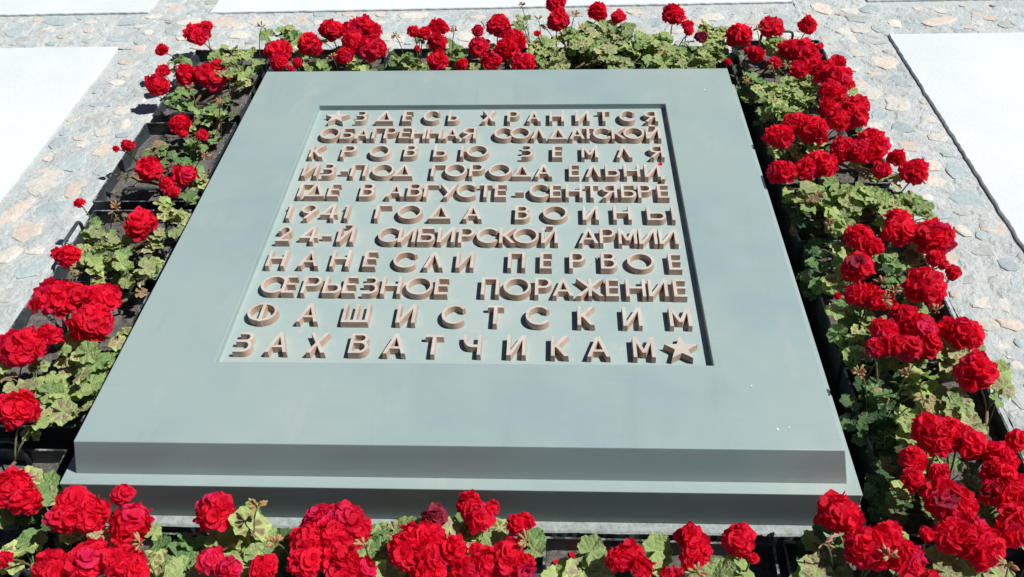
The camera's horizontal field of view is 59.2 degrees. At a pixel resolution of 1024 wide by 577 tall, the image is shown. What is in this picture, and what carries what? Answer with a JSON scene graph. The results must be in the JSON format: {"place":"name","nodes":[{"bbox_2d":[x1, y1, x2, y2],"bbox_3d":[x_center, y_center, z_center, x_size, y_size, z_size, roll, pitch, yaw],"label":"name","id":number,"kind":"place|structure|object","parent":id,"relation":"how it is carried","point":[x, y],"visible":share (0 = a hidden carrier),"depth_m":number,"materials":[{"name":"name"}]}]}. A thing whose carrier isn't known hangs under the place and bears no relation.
{"place":"outdoors","nodes":[
{"label":"outdoors","id":0,"kind":"place"},
{"bbox_2d":[12,531,275,576],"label":"planter tray","id":1,"kind":"object","parent":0,"point":[51,535],"visible":0.1,"depth_m":1.81,"materials":[{"name":"black plastic"}]},
{"bbox_2d":[0,482,161,576],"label":"geranium plant","id":2,"kind":"object","parent":1,"relation":"on","point":[76,513],"visible":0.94,"depth_m":1.69,"materials":[{"name":"red plant"}]},
{"bbox_2d":[100,491,291,576],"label":"geranium plant","id":3,"kind":"object","parent":1,"relation":"on","point":[233,550],"visible":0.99,"depth_m":1.68,"materials":[{"name":"red plant"}]},
{"bbox_2d":[275,537,528,576],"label":"planter tray","id":4,"kind":"object","parent":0,"point":[280,574],"visible":0.02,"depth_m":1.75,"materials":[{"name":"black plastic"}]},
{"bbox_2d":[265,499,416,576],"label":"geranium plant","id":5,"kind":"object","parent":4,"relation":"on","point":[344,538],"visible":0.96,"depth_m":1.63,"materials":[{"name":"red plant"}]},
{"bbox_2d":[387,489,546,576],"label":"geranium plant","id":6,"kind":"object","parent":4,"relation":"on","point":[434,540],"visible":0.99,"depth_m":1.62,"materials":[{"name":"red plant"}]},
{"bbox_2d":[60,68,866,572],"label":"memorial slab","id":7,"kind":"structure","parent":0,"point":[558,302],"depth_m":2.02,"materials":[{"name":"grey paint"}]},
{"bbox_2d":[0,0,1023,457],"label":"pavement","id":8,"kind":"structure","parent":0,"point":[938,84],"depth_m":3.28,"materials":[{"name":"grey stone"}]},
{"bbox_2d":[0,438,71,576],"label":"planter tray","id":9,"kind":"object","parent":8,"relation":"on","point":[49,460],"visible":0.25,"depth_m":1.98,"materials":[{"name":"black plastic"}]},
{"bbox_2d":[0,388,62,531],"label":"geranium plant","id":10,"kind":"object","parent":9,"relation":"on","point":[21,500],"visible":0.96,"depth_m":1.82,"materials":[{"name":"red plant"}]},
{"bbox_2d":[0,281,149,457],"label":"planter tray","id":11,"kind":"object","parent":8,"relation":"on","point":[54,435],"visible":0.16,"depth_m":2.23,"materials":[{"name":"black plastic"}]},
{"bbox_2d":[0,301,120,428],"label":"geranium plant","id":12,"kind":"object","parent":11,"relation":"on","point":[57,394],"visible":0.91,"depth_m":2.05,"materials":[{"name":"green plant"}]},
{"bbox_2d":[27,257,155,351],"bbox_3d":[-1.028,0.045,2.255,0.287,0.216,0.286,0,41,3],"label":"geranium plant","id":13,"kind":"object","parent":11,"relation":"on","point":[61,299],"visible":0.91,"depth_m":2.17,"materials":[{"name":"red plant"}]},
{"bbox_2d":[51,209,191,293],"bbox_3d":[-1.096,-0.080,2.584,0.294,0.214,0.323,0,41,2],"label":"planter tray","id":14,"kind":"object","parent":8,"relation":"on","point":[164,254],"visible":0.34,"depth_m":2.55,"materials":[{"name":"black plastic"}]},
{"bbox_2d":[50,196,191,288],"bbox_3d":[-1.073,-0.129,2.460,0.332,0.218,0.343,0,41,3],"label":"geranium plant","id":15,"kind":"object","parent":14,"relation":"on","point":[140,224],"visible":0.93,"depth_m":2.43,"materials":[{"name":"green plant"}]},
{"bbox_2d":[92,112,236,213],"bbox_3d":[-1.095,-0.364,2.916,0.313,0.214,0.466,0,41,3],"label":"planter tray","id":16,"kind":"object","parent":8,"relation":"on","point":[142,195],"visible":0.47,"depth_m":2.90,"materials":[{"name":"black plastic"}]},
{"bbox_2d":[112,139,179,171],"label":"geranium plant","id":17,"kind":"object","parent":16,"relation":"on","point":[127,145],"visible":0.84,"depth_m":2.89,"materials":[{"name":"green plant"}]},
{"bbox_2d":[114,150,211,206],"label":"geranium plant","id":18,"kind":"object","parent":16,"relation":"on","point":[149,169],"visible":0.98,"depth_m":2.69,"materials":[{"name":"red plant"}]},
{"bbox_2d":[168,82,236,164],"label":"geranium plant","id":19,"kind":"object","parent":16,"relation":"on","point":[180,124],"visible":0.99,"depth_m":2.94,"materials":[{"name":"green plant"}]},
{"bbox_2d":[152,49,270,127],"bbox_3d":[-1.073,-0.710,3.320,0.306,0.214,0.501,0,41,3],"label":"planter tray","id":20,"kind":"object","parent":8,"relation":"on","point":[241,99],"visible":0.35,"depth_m":3.27,"materials":[{"name":"black plastic"}]},
{"bbox_2d":[144,55,250,119],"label":"geranium plant","id":21,"kind":"object","parent":20,"relation":"on","point":[187,74],"visible":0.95,"depth_m":3.16,"materials":[{"name":"red plant"}]},
{"bbox_2d":[155,20,265,81],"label":"geranium plant","id":22,"kind":"object","parent":20,"relation":"on","point":[199,34],"visible":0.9,"depth_m":3.28,"materials":[{"name":"green plant"}]},
{"bbox_2d":[264,49,388,73],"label":"planter tray","id":23,"kind":"object","parent":8,"relation":"on","point":[324,54],"visible":0.11,"depth_m":3.45,"materials":[{"name":"black plastic"}]},
{"bbox_2d":[260,25,331,71],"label":"geranium plant","id":24,"kind":"object","parent":23,"relation":"on","point":[277,52],"visible":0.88,"depth_m":3.21,"materials":[{"name":"red plant"}]},
{"bbox_2d":[317,13,388,70],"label":"geranium plant","id":25,"kind":"object","parent":23,"relation":"on","point":[361,35],"visible":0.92,"depth_m":3.20,"materials":[{"name":"red plant"}]},
{"bbox_2d":[385,48,512,70],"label":"planter tray","id":26,"kind":"object","parent":8,"relation":"on","point":[470,58],"visible":0.07,"depth_m":3.43,"materials":[{"name":"black plastic"}]},
{"bbox_2d":[384,17,468,70],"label":"geranium plant","id":27,"kind":"object","parent":26,"relation":"on","point":[438,58],"visible":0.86,"depth_m":3.24,"materials":[{"name":"green plant"}]},
{"bbox_2d":[455,13,526,69],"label":"geranium plant","id":28,"kind":"object","parent":26,"relation":"on","point":[509,44],"visible":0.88,"depth_m":3.16,"materials":[{"name":"red plant"}]},
{"bbox_2d":[517,47,624,69],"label":"planter tray","id":29,"kind":"object","parent":8,"relation":"on","point":[559,50],"visible":0.03,"depth_m":3.40,"materials":[{"name":"black plastic"}]},
{"bbox_2d":[510,0,641,69],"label":"geranium plant","id":30,"kind":"object","parent":29,"relation":"on","point":[539,50],"visible":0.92,"depth_m":3.28,"materials":[{"name":"green plant"}]},
{"bbox_2d":[543,536,780,576],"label":"planter tray","id":31,"kind":"object","parent":8,"relation":"on","point":[766,565],"visible":0.12,"depth_m":1.77,"materials":[{"name":"black plastic"}]},
{"bbox_2d":[541,534,614,576],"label":"geranium plant","id":32,"kind":"object","parent":31,"relation":"on","point":[589,559],"visible":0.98,"depth_m":1.64,"materials":[{"name":"green plant"}]},
{"bbox_2d":[605,532,713,576],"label":"geranium plant","id":33,"kind":"object","parent":31,"relation":"on","point":[651,556],"visible":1,"depth_m":1.59,"materials":[{"name":"red plant"}]},
{"bbox_2d":[673,521,759,576],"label":"geranium plant","id":34,"kind":"object","parent":31,"relation":"on","point":[737,541],"visible":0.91,"depth_m":1.61,"materials":[{"name":"red plant"}]},
{"bbox_2d":[628,46,738,97],"bbox_3d":[0.614,-0.756,3.303,0.377,0.214,0.331,0,41,3],"label":"planter tray","id":35,"kind":"object","parent":8,"relation":"on","point":[734,81],"visible":0.04,"depth_m":3.31,"materials":[{"name":"black plastic"}]},
{"bbox_2d":[611,3,701,68],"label":"geranium plant","id":36,"kind":"object","parent":35,"relation":"on","point":[664,51],"visible":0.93,"depth_m":3.22,"materials":[{"name":"green plant"}]},
{"bbox_2d":[685,19,765,77],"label":"geranium plant","id":37,"kind":"object","parent":35,"relation":"on","point":[710,54],"visible":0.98,"depth_m":3.17,"materials":[{"name":"green plant"}]},
{"bbox_2d":[731,30,839,135],"bbox_3d":[0.988,-0.738,3.267,0.323,0.214,0.471,0,41,3],"label":"planter tray","id":38,"kind":"object","parent":8,"relation":"on","point":[763,71],"visible":0.12,"depth_m":3.30,"materials":[{"name":"black plastic"}]},
{"bbox_2d":[752,14,817,62],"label":"geranium plant","id":39,"kind":"object","parent":38,"relation":"on","point":[768,27],"visible":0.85,"depth_m":3.21,"materials":[{"name":"red plant"}]},
{"bbox_2d":[735,37,849,104],"bbox_3d":[0.952,-0.726,3.072,0.388,0.220,0.309,0,41,3],"label":"geranium plant","id":40,"kind":"object","parent":38,"relation":"on","point":[801,58],"visible":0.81,"depth_m":3.02,"materials":[{"name":"red plant"}]},
{"bbox_2d":[751,95,890,219],"bbox_3d":[0.970,-0.415,2.889,0.317,0.214,0.466,0,41,2],"label":"planter tray","id":41,"kind":"object","parent":8,"relation":"on","point":[765,161],"visible":0.12,"depth_m":2.84,"materials":[{"name":"black plastic"}]},
{"bbox_2d":[750,64,906,182],"bbox_3d":[0.939,-0.500,2.806,0.394,0.222,0.597,0,41,3],"label":"geranium plant","id":42,"kind":"object","parent":41,"relation":"on","point":[873,146],"visible":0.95,"depth_m":2.72,"materials":[{"name":"red plant"}]},
{"bbox_2d":[777,188,910,282],"bbox_3d":[0.955,-0.164,2.597,0.323,0.214,0.256,0,41,3],"label":"planter tray","id":43,"kind":"object","parent":8,"relation":"on","point":[794,246],"visible":0.14,"depth_m":2.56,"materials":[{"name":"black plastic"}]},
{"bbox_2d":[766,150,939,238],"bbox_3d":[0.934,-0.235,2.502,0.450,0.215,0.306,0,41,3],"label":"geranium plant","id":44,"kind":"object","parent":43,"relation":"on","point":[812,198],"visible":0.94,"depth_m":2.49,"materials":[{"name":"green plant"}]},
{"bbox_2d":[797,234,969,403],"bbox_3d":[0.940,0.076,2.316,0.309,0.214,0.446,1,41,3],"label":"planter tray","id":45,"kind":"object","parent":8,"relation":"on","point":[820,321],"visible":0.1,"depth_m":2.29,"materials":[{"name":"black plastic"}]},
{"bbox_2d":[797,208,957,300],"bbox_3d":[0.929,-0.071,2.308,0.384,0.217,0.291,0,41,3],"label":"geranium plant","id":46,"kind":"object","parent":45,"relation":"on","point":[868,257],"visible":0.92,"depth_m":2.27,"materials":[{"name":"red plant"}]},
{"bbox_2d":[808,264,985,359],"bbox_3d":[0.908,0.066,2.146,0.355,0.220,0.324,0,41,3],"label":"geranium plant","id":47,"kind":"object","parent":45,"relation":"on","point":[907,311],"visible":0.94,"depth_m":2.10,"materials":[{"name":"red plant"}]},
{"bbox_2d":[778,541,1023,576],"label":"planter tray","id":48,"kind":"object","parent":8,"relation":"on","point":[788,551],"visible":0.08,"depth_m":1.74,"materials":[{"name":"black plastic"}]},
{"bbox_2d":[785,489,971,576],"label":"geranium plant","id":49,"kind":"object","parent":48,"relation":"on","point":[881,548],"visible":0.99,"depth_m":1.61,"materials":[{"name":"red plant"}]},
{"bbox_2d":[941,511,1023,576],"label":"geranium plant","id":50,"kind":"object","parent":48,"relation":"on","point":[984,545],"visible":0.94,"depth_m":1.59,"materials":[{"name":"red plant"}]},
{"bbox_2d":[834,357,1023,543],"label":"planter tray","id":51,"kind":"object","parent":8,"relation":"on","point":[918,519],"visible":0.09,"depth_m":1.99,"materials":[{"name":"black plastic"}]},
{"bbox_2d":[839,327,967,457],"bbox_3d":[0.868,0.227,1.961,0.313,0.218,0.299,0,41,3],"label":"geranium plant","id":52,"kind":"object","parent":51,"relation":"on","point":[884,409],"visible":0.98,"depth_m":1.97,"materials":[{"name":"green plant"}]},
{"bbox_2d":[862,411,1023,532],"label":"geranium plant","id":53,"kind":"object","parent":51,"relation":"on","point":[999,486],"visible":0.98,"depth_m":1.75,"materials":[{"name":"red plant"}]},
{"bbox_2d":[934,348,1023,461],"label":"geranium plant","id":54,"kind":"object","parent":51,"relation":"on","point":[975,369],"visible":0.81,"depth_m":1.91,"materials":[{"name":"red plant"}]}
]}

